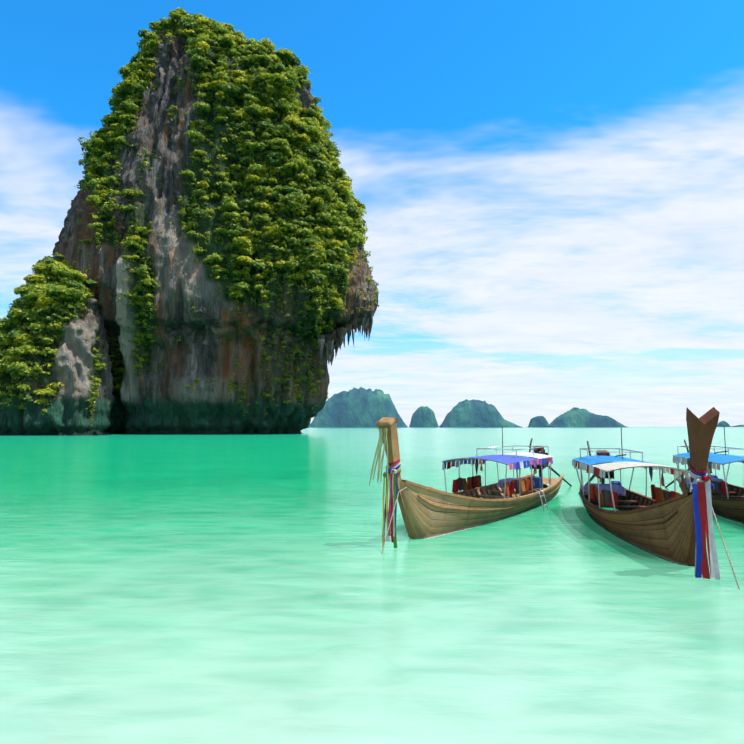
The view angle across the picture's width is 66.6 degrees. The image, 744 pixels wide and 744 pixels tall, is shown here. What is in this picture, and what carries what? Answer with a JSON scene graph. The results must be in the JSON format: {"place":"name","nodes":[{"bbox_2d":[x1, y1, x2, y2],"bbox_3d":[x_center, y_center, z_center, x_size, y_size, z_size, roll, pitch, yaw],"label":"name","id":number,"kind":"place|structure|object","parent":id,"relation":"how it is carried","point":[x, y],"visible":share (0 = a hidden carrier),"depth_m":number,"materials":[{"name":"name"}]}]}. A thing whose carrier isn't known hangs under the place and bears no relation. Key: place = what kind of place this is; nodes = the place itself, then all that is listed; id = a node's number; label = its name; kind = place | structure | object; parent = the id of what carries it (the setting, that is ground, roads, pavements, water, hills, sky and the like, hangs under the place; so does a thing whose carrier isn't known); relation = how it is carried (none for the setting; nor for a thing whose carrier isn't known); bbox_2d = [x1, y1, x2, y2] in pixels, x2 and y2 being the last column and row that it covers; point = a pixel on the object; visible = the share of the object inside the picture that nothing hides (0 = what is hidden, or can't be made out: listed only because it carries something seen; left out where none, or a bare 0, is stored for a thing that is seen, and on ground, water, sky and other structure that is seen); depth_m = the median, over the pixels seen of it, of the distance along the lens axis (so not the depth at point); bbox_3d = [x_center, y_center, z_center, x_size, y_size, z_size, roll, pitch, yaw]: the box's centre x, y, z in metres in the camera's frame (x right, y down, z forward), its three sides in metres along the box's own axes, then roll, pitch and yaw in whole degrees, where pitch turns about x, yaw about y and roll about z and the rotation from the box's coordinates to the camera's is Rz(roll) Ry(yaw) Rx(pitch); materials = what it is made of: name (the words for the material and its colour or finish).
{"place":"outdoors","nodes":[
{"label":"outdoors","id":0,"kind":"place"},
{"bbox_2d":[0,427,743,743],"bbox_3d":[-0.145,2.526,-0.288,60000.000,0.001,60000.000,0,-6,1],"label":"sea water","id":1,"kind":"structure","parent":0,"point":[208,589],"depth_m":8.14,"materials":[{"name":"teal liquid"}]},
{"bbox_2d":[309,387,407,427],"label":"island","id":2,"kind":"structure","parent":1,"relation":"on","point":[360,407],"depth_m":1442.78,"materials":[{"name":"teal stone"}]},
{"bbox_2d":[409,406,438,426],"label":"island","id":3,"kind":"structure","parent":1,"relation":"on","point":[422,416],"depth_m":1673.59,"materials":[{"name":"teal stone"}]},
{"bbox_2d":[369,417,571,553],"bbox_3d":[4.693,3.187,18.348,2.448,3.240,16.520,-4,-7,33],"label":"longtail boat","id":4,"kind":"object","parent":1,"relation":"on","point":[427,512],"visible":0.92,"depth_m":13.98,"materials":[{"name":"brown wood"}]},
{"bbox_2d":[439,399,522,427],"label":"island","id":5,"kind":"structure","parent":1,"relation":"on","point":[466,413],"depth_m":1543.47,"materials":[{"name":"teal stone"}]},
{"bbox_2d":[528,416,548,426],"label":"island","id":6,"kind":"structure","parent":1,"relation":"on","point":[538,421],"depth_m":1869.40,"materials":[{"name":"teal stone"}]},
{"bbox_2d":[546,407,626,426],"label":"island","id":7,"kind":"structure","parent":1,"relation":"on","point":[575,417],"depth_m":1638.97,"materials":[{"name":"teal stone"}]},
{"bbox_2d":[523,507,663,561],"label":"water ripples","id":8,"kind":"object","parent":1,"relation":"on","point":[586,518],"visible":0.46,"depth_m":13.25},
{"bbox_2d":[572,407,739,588],"bbox_3d":[6.827,2.879,15.854,1.970,3.374,13.952,-1,-6,10],"label":"longtail boat","id":9,"kind":"object","parent":1,"relation":"on","point":[674,526],"visible":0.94,"depth_m":10.90,"materials":[{"name":"brown wood"}]},
{"bbox_2d":[665,427,743,522],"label":"longtail boat","id":10,"kind":"object","parent":1,"relation":"on","point":[727,500],"visible":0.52,"depth_m":16.34,"materials":[{"name":"brown wood"}]},
{"bbox_2d":[717,421,730,426],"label":"island","id":11,"kind":"structure","parent":1,"relation":"on","point":[723,424],"depth_m":3927.52,"materials":[{"name":"teal stone"}]},
{"bbox_2d":[0,0,743,426],"label":"sky","id":12,"kind":"structure","parent":0,"point":[551,191],"materials":[{"name":"blue"}]},
{"bbox_2d":[712,513,743,534],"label":"water ripples","id":13,"kind":"object","parent":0,"point":[728,520],"visible":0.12,"depth_m":15.21},
{"label":"sea bed","id":14,"kind":"object","parent":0,"visible":0},
{"bbox_2d":[0,274,113,435],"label":"rock","id":15,"kind":"object","parent":14,"relation":"on","point":[67,414],"visible":0.58,"depth_m":163.04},
{"bbox_2d":[0,269,99,409],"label":"tree trunks","id":16,"kind":"object","parent":15,"relation":"on","point":[29,378],"visible":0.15,"depth_m":166.39,"materials":[{"name":"brown plant"}]},
{"bbox_2d":[0,257,106,425],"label":"foliage","id":17,"kind":"object","parent":15,"relation":"on","point":[40,288],"visible":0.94,"depth_m":166.21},
{"bbox_2d":[52,24,378,434],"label":"rock cliff","id":18,"kind":"structure","parent":14,"relation":"on","point":[153,401],"depth_m":178.51,"materials":[{"name":"grey stone"}]},
{"bbox_2d":[43,7,379,415],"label":"foliage","id":19,"kind":"object","parent":18,"relation":"on","point":[316,252],"visible":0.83,"depth_m":185.14,"materials":[{"name":"green plant"}]},
{"bbox_2d":[86,64,347,389],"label":"tree trunks","id":20,"kind":"object","parent":18,"relation":"on","point":[237,204],"visible":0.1,"depth_m":181.38,"materials":[{"name":"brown plant"}]},
{"bbox_2d":[58,23,376,403],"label":"tree trunks","id":21,"kind":"object","parent":18,"relation":"on","point":[236,187],"visible":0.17,"depth_m":183.55,"materials":[{"name":"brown plant"}]},
{"bbox_2d":[317,288,373,365],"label":"stalactites","id":22,"kind":"object","parent":18,"relation":"attached to","point":[330,341],"visible":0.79,"depth_m":179.39,"materials":[{"name":"grey stone"}]}
]}

